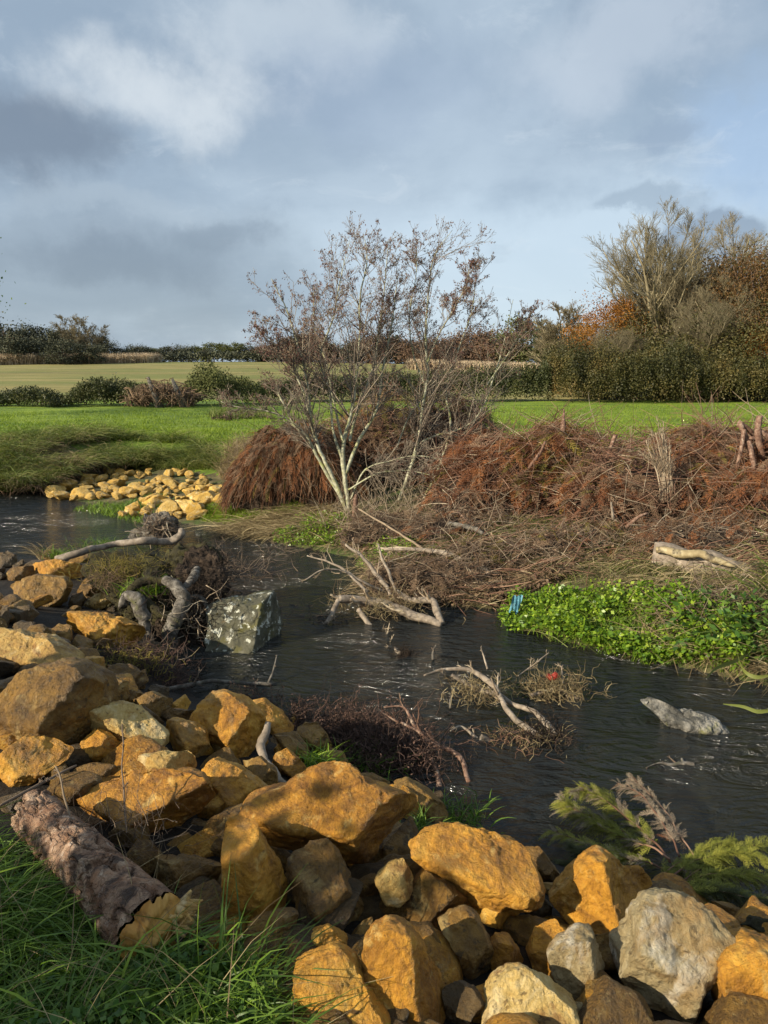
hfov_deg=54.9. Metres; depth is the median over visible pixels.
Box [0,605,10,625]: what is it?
boulder
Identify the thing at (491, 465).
brushwood heap
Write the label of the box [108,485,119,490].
stone
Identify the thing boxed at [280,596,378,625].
river twigs
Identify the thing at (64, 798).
dead stalk
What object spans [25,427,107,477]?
dry grass tuft
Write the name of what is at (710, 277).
thicket tree
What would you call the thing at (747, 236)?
bare tree
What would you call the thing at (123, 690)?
boulder
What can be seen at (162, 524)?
stump top
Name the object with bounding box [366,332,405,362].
woodland tree
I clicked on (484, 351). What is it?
woodland tree
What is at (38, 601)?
stone
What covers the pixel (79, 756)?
stone
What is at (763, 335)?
thicket tree
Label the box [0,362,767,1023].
ground
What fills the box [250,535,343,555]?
river twigs
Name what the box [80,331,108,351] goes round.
woodland tree
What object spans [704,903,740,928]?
stone
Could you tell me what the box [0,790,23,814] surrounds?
boulder
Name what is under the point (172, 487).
stone
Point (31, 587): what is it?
boulder
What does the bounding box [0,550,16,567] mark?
boulder
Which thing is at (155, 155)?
sky
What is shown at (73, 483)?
stone
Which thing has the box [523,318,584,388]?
bare tree
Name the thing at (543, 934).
boulder
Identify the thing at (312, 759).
grass tuft
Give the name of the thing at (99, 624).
boulder
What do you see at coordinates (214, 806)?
stone
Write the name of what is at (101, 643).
stone
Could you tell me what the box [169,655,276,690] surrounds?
thin branch
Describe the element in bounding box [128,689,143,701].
boulder
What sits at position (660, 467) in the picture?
dead shrub
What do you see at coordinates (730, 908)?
boulder
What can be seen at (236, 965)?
grass tuft
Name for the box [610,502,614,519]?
dead stake
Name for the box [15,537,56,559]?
grass tuft
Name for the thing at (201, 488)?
stone
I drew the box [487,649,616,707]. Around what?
straw raft
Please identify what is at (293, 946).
stone
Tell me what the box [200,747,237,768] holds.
stone
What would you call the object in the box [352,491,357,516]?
broken stump
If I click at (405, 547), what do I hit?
fallen branch
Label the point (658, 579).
dead reeds
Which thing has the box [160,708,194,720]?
boulder
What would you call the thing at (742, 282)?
thicket tree
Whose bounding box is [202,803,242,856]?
stone
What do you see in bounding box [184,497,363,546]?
dead reeds
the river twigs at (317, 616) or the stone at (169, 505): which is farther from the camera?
the stone at (169, 505)
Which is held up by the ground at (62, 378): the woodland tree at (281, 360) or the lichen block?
the woodland tree at (281, 360)
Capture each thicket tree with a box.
[555,348,602,397]
[561,329,656,399]
[578,318,679,396]
[589,304,691,399]
[594,255,767,395]
[594,275,713,396]
[628,288,693,397]
[650,302,767,399]
[658,285,767,399]
[679,233,767,397]
[680,294,767,400]
[682,240,766,394]
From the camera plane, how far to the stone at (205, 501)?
14.64 m
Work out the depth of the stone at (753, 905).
3.49 m
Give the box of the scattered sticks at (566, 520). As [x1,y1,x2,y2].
[355,501,767,615]
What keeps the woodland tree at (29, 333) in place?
on the ground at (62, 378)
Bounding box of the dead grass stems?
[0,793,392,1023]
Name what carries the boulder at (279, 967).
on the ground at (62, 378)
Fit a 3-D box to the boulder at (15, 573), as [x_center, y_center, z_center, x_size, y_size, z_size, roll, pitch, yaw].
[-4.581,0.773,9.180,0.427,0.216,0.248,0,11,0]
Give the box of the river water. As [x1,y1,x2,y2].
[0,492,767,907]
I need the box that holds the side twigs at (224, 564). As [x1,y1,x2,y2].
[164,520,258,618]
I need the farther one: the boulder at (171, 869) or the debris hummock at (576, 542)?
the debris hummock at (576, 542)
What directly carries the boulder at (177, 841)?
on the ground at (62, 378)
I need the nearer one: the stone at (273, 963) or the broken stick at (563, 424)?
the stone at (273, 963)
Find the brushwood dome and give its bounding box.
[209,409,381,517]
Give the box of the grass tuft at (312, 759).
[295,737,352,770]
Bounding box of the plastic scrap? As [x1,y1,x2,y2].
[509,595,522,613]
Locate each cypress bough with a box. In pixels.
[538,781,670,869]
[552,840,767,907]
[611,772,691,856]
[661,833,767,906]
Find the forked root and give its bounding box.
[735,415,767,470]
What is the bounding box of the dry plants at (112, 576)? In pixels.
[48,552,139,599]
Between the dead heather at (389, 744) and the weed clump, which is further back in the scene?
the weed clump
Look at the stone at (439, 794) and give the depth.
4.84 m
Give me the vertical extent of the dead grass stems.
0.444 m
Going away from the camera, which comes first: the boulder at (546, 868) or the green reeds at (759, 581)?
the boulder at (546, 868)
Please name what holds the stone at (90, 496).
on the ground at (62, 378)
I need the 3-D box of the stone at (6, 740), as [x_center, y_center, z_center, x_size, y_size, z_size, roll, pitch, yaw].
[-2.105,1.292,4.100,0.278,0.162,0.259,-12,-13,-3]
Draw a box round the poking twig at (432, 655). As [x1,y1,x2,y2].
[431,645,435,659]
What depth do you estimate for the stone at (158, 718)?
4.67 m
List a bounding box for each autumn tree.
[553,283,655,395]
[672,233,767,398]
[682,238,766,393]
[721,241,767,351]
[734,325,767,400]
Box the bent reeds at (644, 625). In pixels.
[589,598,767,693]
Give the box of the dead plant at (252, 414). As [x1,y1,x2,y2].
[239,411,264,418]
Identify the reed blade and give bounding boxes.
[706,652,750,678]
[724,704,767,713]
[736,649,767,678]
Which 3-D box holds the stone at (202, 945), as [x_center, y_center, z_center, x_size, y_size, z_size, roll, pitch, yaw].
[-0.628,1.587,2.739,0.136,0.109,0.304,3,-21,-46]
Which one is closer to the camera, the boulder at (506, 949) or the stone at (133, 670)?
the boulder at (506, 949)
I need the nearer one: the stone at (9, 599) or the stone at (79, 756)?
the stone at (79, 756)
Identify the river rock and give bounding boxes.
[640,697,729,734]
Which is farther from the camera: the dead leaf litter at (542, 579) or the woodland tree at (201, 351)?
the woodland tree at (201, 351)
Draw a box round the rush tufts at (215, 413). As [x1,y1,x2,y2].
[205,405,273,419]
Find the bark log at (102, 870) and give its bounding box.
[10,789,202,964]
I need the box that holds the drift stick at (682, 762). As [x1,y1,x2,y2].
[646,756,694,768]
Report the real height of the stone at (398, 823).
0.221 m
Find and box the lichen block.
[204,590,282,653]
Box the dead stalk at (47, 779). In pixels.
[0,765,76,806]
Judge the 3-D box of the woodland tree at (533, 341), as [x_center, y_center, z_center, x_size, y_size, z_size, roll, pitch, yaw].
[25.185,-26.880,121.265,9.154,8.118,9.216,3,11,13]
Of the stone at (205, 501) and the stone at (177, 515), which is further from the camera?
the stone at (205, 501)
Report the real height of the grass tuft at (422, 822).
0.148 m
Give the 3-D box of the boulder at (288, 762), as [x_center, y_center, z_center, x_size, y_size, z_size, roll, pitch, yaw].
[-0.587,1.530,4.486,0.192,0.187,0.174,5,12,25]
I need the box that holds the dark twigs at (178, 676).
[141,655,212,691]
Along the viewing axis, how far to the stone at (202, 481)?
16.89 m
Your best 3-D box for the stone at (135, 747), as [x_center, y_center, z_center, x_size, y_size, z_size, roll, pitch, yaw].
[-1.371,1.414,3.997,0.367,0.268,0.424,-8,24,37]
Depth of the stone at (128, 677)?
5.14 m
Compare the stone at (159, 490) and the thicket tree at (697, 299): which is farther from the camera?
the thicket tree at (697, 299)
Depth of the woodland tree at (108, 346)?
146.02 m
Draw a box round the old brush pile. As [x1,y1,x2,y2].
[118,378,211,407]
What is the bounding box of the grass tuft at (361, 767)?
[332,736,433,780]
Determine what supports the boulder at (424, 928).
on the ground at (62, 378)
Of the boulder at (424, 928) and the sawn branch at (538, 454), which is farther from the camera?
the sawn branch at (538, 454)
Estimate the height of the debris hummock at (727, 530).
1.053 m
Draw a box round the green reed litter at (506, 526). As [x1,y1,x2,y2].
[377,513,634,568]
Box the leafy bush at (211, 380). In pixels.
[183,355,266,405]
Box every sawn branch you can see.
[528,441,545,468]
[604,434,616,460]
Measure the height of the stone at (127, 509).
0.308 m
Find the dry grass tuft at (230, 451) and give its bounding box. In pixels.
[197,431,252,480]
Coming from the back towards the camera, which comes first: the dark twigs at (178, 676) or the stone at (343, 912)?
the dark twigs at (178, 676)
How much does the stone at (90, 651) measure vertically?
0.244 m
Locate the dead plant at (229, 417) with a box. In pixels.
[211,413,238,419]
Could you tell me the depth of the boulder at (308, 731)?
5.26 m
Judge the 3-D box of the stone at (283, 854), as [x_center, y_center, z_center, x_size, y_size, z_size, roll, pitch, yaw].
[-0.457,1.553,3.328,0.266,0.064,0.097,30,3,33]
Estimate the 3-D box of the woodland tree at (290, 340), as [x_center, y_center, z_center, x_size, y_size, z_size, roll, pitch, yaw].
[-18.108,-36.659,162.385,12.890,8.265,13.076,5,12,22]
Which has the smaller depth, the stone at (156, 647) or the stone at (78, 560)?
the stone at (156, 647)
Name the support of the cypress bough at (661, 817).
on the river water
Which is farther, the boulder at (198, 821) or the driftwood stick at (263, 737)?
the driftwood stick at (263, 737)
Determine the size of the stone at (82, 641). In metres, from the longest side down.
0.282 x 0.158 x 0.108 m
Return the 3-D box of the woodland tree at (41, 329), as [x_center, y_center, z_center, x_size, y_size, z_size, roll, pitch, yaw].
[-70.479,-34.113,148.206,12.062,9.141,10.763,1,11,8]
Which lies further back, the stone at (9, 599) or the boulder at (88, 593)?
the boulder at (88, 593)
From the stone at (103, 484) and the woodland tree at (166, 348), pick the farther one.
the woodland tree at (166, 348)
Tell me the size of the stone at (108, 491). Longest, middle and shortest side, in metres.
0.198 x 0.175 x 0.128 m
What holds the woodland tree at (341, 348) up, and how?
on the ground at (62, 378)
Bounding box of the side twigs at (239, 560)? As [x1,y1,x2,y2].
[196,529,279,581]
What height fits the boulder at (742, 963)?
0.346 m
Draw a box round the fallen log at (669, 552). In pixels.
[651,542,761,575]
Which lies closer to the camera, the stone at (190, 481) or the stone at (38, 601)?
the stone at (38, 601)
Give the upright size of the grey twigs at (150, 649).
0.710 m
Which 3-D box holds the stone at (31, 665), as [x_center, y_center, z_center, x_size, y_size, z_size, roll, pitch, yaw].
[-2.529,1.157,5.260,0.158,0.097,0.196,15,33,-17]
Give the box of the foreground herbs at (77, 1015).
[0,865,292,1023]
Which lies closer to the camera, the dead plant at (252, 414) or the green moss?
the green moss
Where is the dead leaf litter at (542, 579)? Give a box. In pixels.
[356,533,581,607]
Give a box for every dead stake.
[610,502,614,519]
[625,512,647,527]
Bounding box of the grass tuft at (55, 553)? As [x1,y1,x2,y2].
[40,547,70,559]
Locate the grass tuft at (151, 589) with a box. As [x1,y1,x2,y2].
[100,573,172,597]
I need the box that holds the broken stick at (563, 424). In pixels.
[560,409,565,436]
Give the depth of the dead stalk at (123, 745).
3.30 m
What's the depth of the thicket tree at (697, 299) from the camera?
51.74 m
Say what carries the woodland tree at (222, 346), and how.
on the ground at (62, 378)
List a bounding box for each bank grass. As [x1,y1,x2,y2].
[0,419,235,491]
[73,500,142,522]
[110,492,174,515]
[197,498,303,526]
[349,517,744,604]
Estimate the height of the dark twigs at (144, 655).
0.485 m
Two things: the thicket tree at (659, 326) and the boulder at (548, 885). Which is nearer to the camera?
the boulder at (548, 885)
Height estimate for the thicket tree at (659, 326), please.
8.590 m
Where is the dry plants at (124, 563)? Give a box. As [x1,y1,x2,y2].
[46,541,179,595]
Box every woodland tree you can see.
[0,320,35,351]
[0,333,41,359]
[1,325,38,353]
[4,332,61,361]
[12,320,63,352]
[30,324,80,353]
[38,336,84,364]
[48,325,95,351]
[71,342,109,363]
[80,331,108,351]
[94,339,123,355]
[111,345,135,353]
[127,343,153,353]
[153,347,169,361]
[159,344,188,361]
[169,347,189,361]
[179,343,200,361]
[187,344,199,361]
[196,348,214,361]
[200,342,221,360]
[206,342,231,361]
[220,346,239,361]
[226,341,251,361]
[236,347,254,361]
[249,342,269,361]
[253,348,272,361]
[260,339,297,361]
[277,326,315,361]
[304,340,338,362]
[310,339,341,361]
[336,343,363,362]
[339,337,372,360]
[353,330,405,363]
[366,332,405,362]
[388,334,437,367]
[390,334,414,363]
[405,333,447,360]
[424,334,475,360]
[435,329,487,361]
[447,323,496,361]
[464,325,529,362]
[469,321,511,360]
[487,332,531,361]
[490,310,544,362]
[521,329,566,363]
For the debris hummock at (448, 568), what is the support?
on the ground at (62, 378)
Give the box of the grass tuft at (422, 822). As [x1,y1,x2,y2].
[399,804,457,831]
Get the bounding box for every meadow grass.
[0,408,396,446]
[485,402,767,447]
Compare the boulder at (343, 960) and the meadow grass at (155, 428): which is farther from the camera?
the meadow grass at (155, 428)
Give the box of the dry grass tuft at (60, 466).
[0,429,140,488]
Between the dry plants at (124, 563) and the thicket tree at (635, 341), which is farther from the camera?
the thicket tree at (635, 341)
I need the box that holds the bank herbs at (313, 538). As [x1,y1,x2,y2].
[272,510,349,547]
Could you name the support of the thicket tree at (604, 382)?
on the ground at (62, 378)
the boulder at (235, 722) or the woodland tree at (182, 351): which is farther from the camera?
the woodland tree at (182, 351)
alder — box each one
[213,211,443,512]
[372,217,556,499]
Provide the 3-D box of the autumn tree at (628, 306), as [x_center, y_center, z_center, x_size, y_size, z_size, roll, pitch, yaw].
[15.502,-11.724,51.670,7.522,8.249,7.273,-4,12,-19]
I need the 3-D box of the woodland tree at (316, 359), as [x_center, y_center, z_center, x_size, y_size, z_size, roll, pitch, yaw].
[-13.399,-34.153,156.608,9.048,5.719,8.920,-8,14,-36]
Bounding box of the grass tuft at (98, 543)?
[44,529,132,551]
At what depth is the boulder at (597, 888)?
3.08 m
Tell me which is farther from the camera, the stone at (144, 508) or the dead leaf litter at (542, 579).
the stone at (144, 508)
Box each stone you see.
[0,572,5,579]
[0,594,22,605]
[0,613,7,627]
[0,660,18,676]
[0,679,11,692]
[0,734,16,749]
[8,599,32,608]
[9,609,29,623]
[9,613,14,622]
[18,663,38,671]
[24,560,44,565]
[27,624,51,633]
[29,594,53,608]
[45,485,62,497]
[45,549,60,559]
[45,763,69,784]
[47,771,102,805]
[50,491,70,499]
[58,479,78,487]
[59,483,71,490]
[61,605,80,616]
[64,743,91,767]
[69,495,77,500]
[69,554,89,562]
[70,487,90,498]
[72,634,92,647]
[78,648,99,656]
[80,474,98,481]
[80,480,93,484]
[80,485,94,489]
[84,492,96,499]
[92,637,113,648]
[94,475,107,482]
[95,491,109,497]
[98,482,110,487]
[101,735,167,768]
[102,775,119,781]
[103,489,111,494]
[105,604,117,611]
[107,468,115,474]
[107,479,125,486]
[107,663,145,688]
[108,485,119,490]
[108,823,149,848]
[110,473,118,478]
[112,491,123,499]
[114,468,126,475]
[114,761,146,775]
[115,673,137,701]
[118,486,138,497]
[118,511,127,517]
[119,475,127,480]
[124,470,135,475]
[124,501,139,512]
[124,839,161,875]
[127,505,140,512]
[128,482,139,487]
[128,493,137,497]
[129,511,139,516]
[135,486,152,494]
[136,641,170,657]
[139,510,151,515]
[140,491,147,495]
[140,493,158,501]
[140,506,151,511]
[141,494,167,505]
[142,706,164,724]
[145,483,154,489]
[146,502,154,509]
[149,498,161,506]
[155,500,180,512]
[156,474,172,480]
[156,487,162,493]
[162,478,176,485]
[163,469,174,476]
[169,485,178,489]
[173,512,181,518]
[174,496,187,499]
[175,499,195,511]
[175,876,209,898]
[176,470,185,475]
[177,828,217,857]
[178,484,187,490]
[182,487,196,492]
[184,470,193,475]
[185,490,194,494]
[185,502,204,514]
[185,879,224,939]
[186,478,195,483]
[186,491,204,499]
[186,509,207,519]
[187,494,196,499]
[190,925,244,948]
[193,490,215,502]
[195,485,207,490]
[196,477,208,484]
[197,794,223,818]
[198,498,210,505]
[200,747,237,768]
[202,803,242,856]
[204,916,247,953]
[208,484,223,493]
[210,742,220,751]
[212,494,222,502]
[217,873,221,885]
[234,934,284,979]
[254,986,294,1022]
[260,957,282,980]
[270,731,309,754]
[270,846,290,870]
[273,744,281,752]
[279,923,317,957]
[282,937,310,987]
[282,1009,362,1023]
[284,873,295,903]
[293,1008,352,1023]
[295,878,362,930]
[346,842,382,866]
[346,933,364,948]
[349,862,384,879]
[351,917,372,934]
[352,935,364,958]
[357,895,397,921]
[359,873,379,897]
[374,858,412,907]
[377,853,421,878]
[379,897,399,912]
[388,1008,408,1022]
[390,784,418,819]
[390,1017,408,1023]
[392,821,401,828]
[413,1018,440,1023]
[422,928,462,985]
[433,790,446,802]
[473,983,485,1023]
[485,1012,538,1023]
[544,915,568,928]
[575,990,592,1002]
[578,976,653,1023]
[579,970,610,996]
[646,882,674,889]
[652,872,708,903]
[652,1019,690,1023]
[653,879,682,890]
[700,991,767,1023]
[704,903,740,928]
[734,895,767,934]
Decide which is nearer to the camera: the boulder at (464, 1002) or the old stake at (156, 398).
the boulder at (464, 1002)
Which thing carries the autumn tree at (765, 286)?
on the ground at (62, 378)
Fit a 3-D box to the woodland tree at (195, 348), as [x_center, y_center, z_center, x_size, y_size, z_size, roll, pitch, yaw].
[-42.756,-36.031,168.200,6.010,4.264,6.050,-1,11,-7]
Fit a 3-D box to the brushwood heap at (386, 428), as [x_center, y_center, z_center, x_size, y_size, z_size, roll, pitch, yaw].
[0.466,-1.636,14.755,5.265,2.987,3.141,0,11,0]
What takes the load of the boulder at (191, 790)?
on the ground at (62, 378)
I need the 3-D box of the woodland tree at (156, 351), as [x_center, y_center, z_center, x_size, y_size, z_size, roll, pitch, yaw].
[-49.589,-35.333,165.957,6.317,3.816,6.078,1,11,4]
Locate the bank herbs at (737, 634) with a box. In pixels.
[647,583,767,669]
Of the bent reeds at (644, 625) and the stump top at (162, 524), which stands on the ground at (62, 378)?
the bent reeds at (644, 625)
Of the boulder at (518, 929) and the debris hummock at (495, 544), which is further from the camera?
the debris hummock at (495, 544)
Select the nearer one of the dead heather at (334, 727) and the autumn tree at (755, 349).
the dead heather at (334, 727)
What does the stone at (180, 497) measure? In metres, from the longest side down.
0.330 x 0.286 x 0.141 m
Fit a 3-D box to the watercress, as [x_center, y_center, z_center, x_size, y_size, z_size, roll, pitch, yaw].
[2.497,1.040,7.723,2.984,0.677,1.782,8,13,35]
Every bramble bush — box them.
[0,385,74,406]
[55,372,148,406]
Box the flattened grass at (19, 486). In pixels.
[0,430,127,494]
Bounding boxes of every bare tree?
[49,314,96,353]
[77,322,110,350]
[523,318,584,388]
[532,299,585,390]
[547,318,610,391]
[582,195,732,396]
[586,321,655,398]
[601,273,681,395]
[606,232,742,395]
[658,291,761,399]
[661,272,765,399]
[683,211,767,306]
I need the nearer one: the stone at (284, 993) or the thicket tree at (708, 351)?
the stone at (284, 993)
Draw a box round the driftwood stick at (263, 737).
[256,721,285,782]
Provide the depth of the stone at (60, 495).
15.98 m
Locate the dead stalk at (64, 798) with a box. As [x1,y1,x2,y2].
[53,766,70,814]
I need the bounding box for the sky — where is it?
[0,0,767,363]
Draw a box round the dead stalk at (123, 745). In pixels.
[121,724,128,829]
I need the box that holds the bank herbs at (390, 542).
[354,535,417,566]
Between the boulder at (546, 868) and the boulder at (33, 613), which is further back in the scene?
the boulder at (33, 613)
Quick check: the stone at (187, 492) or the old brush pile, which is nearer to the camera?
the stone at (187, 492)
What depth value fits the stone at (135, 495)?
15.77 m
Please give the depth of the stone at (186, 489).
15.94 m
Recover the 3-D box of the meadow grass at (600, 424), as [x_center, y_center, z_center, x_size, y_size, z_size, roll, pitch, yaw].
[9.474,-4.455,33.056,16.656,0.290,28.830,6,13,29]
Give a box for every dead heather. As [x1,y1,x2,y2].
[230,678,287,707]
[278,675,440,764]
[285,690,323,726]
[316,698,480,786]
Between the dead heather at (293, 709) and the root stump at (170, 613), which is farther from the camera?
the root stump at (170, 613)
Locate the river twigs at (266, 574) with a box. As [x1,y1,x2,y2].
[228,553,297,584]
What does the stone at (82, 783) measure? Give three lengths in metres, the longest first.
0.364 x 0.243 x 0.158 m
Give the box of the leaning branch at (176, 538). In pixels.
[54,528,184,560]
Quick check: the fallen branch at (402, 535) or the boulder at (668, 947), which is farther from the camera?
the fallen branch at (402, 535)
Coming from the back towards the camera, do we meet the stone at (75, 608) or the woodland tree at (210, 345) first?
the woodland tree at (210, 345)
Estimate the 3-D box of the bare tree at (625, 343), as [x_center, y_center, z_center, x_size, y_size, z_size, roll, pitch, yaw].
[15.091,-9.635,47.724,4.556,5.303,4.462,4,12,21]
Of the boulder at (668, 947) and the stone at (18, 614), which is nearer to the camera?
the boulder at (668, 947)
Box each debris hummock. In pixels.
[321,498,436,556]
[343,524,525,607]
[380,484,545,544]
[416,513,598,587]
[510,500,681,569]
[613,490,767,560]
[632,553,767,632]
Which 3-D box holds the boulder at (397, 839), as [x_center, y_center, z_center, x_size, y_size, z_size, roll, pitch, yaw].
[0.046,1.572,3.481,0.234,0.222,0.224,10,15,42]
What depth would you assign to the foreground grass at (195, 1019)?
2.39 m
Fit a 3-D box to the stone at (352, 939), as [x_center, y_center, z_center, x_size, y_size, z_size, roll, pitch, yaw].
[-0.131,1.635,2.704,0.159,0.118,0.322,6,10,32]
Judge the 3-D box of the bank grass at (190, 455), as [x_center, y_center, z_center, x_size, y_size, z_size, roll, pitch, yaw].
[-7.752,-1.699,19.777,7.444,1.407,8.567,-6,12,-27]
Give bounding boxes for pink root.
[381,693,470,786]
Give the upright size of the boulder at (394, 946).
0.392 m
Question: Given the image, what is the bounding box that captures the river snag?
[424,646,579,763]
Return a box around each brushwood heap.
[300,354,520,491]
[403,391,687,522]
[527,384,767,531]
[642,395,767,529]
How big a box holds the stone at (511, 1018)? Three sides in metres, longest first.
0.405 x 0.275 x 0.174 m
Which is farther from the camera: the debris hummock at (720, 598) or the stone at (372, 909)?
the debris hummock at (720, 598)
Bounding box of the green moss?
[73,630,198,681]
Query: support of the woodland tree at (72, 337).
on the ground at (62, 378)
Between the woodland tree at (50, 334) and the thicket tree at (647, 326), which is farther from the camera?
the woodland tree at (50, 334)
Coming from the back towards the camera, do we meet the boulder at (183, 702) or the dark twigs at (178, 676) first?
the dark twigs at (178, 676)
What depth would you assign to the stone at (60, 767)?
3.74 m
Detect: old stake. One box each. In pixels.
[146,377,163,407]
[171,379,186,406]
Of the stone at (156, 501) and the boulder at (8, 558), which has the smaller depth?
the boulder at (8, 558)
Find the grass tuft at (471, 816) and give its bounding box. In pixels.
[433,784,511,833]
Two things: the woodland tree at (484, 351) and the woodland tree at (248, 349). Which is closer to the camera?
the woodland tree at (484, 351)
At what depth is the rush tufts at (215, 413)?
29.61 m
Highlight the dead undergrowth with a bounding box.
[294,443,472,536]
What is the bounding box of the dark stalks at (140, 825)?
[73,758,223,858]
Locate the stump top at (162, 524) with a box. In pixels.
[125,504,185,547]
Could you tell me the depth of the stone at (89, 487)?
16.65 m
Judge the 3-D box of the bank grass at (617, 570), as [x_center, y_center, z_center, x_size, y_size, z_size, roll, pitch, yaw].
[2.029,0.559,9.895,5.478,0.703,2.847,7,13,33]
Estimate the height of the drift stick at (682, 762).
0.065 m
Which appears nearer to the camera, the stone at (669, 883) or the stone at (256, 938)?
the stone at (256, 938)
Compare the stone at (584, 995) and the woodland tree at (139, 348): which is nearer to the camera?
the stone at (584, 995)
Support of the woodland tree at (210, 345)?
on the ground at (62, 378)
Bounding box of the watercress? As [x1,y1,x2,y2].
[497,576,756,683]
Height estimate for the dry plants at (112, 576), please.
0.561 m
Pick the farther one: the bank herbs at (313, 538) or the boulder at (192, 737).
the bank herbs at (313, 538)
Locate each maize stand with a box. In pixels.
[0,352,163,364]
[404,358,537,372]
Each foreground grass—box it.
[0,800,134,985]
[0,830,388,1023]
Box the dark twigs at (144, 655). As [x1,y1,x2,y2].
[84,629,202,682]
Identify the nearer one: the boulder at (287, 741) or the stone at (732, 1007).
the stone at (732, 1007)
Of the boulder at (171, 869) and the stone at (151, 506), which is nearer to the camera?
the boulder at (171, 869)
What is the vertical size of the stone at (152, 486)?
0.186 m
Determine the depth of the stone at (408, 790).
4.34 m
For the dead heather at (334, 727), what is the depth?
5.63 m
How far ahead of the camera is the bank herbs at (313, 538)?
11.98 m
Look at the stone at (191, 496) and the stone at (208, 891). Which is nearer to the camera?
the stone at (208, 891)
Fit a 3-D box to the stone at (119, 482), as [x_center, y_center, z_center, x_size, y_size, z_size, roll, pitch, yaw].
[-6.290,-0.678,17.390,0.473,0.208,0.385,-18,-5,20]
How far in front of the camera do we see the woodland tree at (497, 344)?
118.57 m
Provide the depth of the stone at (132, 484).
16.79 m
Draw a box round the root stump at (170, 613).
[44,537,278,653]
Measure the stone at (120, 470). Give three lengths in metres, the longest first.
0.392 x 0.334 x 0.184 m
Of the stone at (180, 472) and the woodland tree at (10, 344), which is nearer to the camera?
the stone at (180, 472)
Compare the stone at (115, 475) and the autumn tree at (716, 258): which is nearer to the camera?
the stone at (115, 475)
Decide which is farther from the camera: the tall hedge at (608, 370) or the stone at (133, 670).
the tall hedge at (608, 370)
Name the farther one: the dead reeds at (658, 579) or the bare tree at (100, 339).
the bare tree at (100, 339)
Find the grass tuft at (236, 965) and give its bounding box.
[168,925,360,1023]
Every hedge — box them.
[123,347,536,363]
[257,357,551,402]
[537,330,767,402]
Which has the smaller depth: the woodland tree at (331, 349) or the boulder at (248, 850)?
the boulder at (248, 850)
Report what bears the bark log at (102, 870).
on the ground at (62, 378)
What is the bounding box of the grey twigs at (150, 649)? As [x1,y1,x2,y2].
[71,610,199,680]
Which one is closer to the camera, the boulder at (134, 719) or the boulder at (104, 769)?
the boulder at (104, 769)
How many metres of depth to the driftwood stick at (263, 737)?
4.49 m
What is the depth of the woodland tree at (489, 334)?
124.02 m
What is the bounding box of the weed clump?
[391,640,421,658]
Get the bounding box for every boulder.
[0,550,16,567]
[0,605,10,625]
[0,627,84,668]
[0,657,118,744]
[0,736,73,786]
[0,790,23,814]
[4,565,34,580]
[10,573,72,606]
[12,559,23,566]
[12,620,35,629]
[13,605,39,621]
[33,559,83,578]
[52,623,72,640]
[66,611,145,648]
[68,592,85,607]
[73,762,117,776]
[76,767,215,833]
[77,585,101,597]
[80,728,122,762]
[83,592,112,609]
[85,656,105,666]
[89,700,169,745]
[116,676,129,700]
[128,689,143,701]
[131,691,172,716]
[136,669,148,688]
[137,750,196,768]
[147,684,168,696]
[151,853,220,892]
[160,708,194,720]
[165,717,213,756]
[167,831,192,846]
[171,694,190,709]
[189,689,266,757]
[190,818,206,826]
[201,757,267,809]
[221,814,288,924]
[239,760,416,863]
[243,756,277,784]
[243,907,298,941]
[253,698,293,734]
[272,748,305,777]
[272,963,282,979]
[274,735,308,763]
[286,838,363,924]
[291,941,390,1023]
[297,721,331,751]
[311,923,347,946]
[321,747,348,762]
[361,772,389,783]
[361,914,445,1023]
[381,816,418,857]
[393,777,447,822]
[397,868,468,929]
[408,822,545,912]
[410,921,440,943]
[437,904,493,979]
[442,980,485,1023]
[470,906,519,929]
[481,962,580,1023]
[490,932,523,971]
[500,914,546,945]
[525,846,559,881]
[526,899,552,917]
[526,918,565,980]
[543,882,552,894]
[546,922,604,1000]
[548,845,652,934]
[575,1001,582,1010]
[595,932,617,973]
[609,887,735,1023]
[711,927,767,1001]
[712,901,740,915]
[740,915,767,932]
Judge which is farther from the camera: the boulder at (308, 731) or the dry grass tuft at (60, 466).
the dry grass tuft at (60, 466)
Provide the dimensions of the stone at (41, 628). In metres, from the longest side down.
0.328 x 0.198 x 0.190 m
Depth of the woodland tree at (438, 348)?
120.88 m
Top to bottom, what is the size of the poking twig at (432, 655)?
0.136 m
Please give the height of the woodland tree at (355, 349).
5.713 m
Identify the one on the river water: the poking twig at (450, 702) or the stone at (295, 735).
the poking twig at (450, 702)
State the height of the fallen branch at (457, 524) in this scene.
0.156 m
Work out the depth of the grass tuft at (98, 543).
11.14 m
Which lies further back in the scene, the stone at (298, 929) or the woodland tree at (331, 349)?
the woodland tree at (331, 349)
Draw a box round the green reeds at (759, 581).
[684,505,767,658]
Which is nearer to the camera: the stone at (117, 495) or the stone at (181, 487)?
the stone at (117, 495)
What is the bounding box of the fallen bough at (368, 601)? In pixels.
[302,540,491,654]
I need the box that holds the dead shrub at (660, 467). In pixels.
[637,415,675,501]
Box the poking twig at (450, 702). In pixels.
[449,694,453,708]
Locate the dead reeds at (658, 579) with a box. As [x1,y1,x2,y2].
[198,500,767,697]
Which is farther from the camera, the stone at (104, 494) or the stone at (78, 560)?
the stone at (104, 494)
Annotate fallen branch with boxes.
[358,508,431,554]
[377,546,447,550]
[384,547,492,578]
[447,521,487,535]

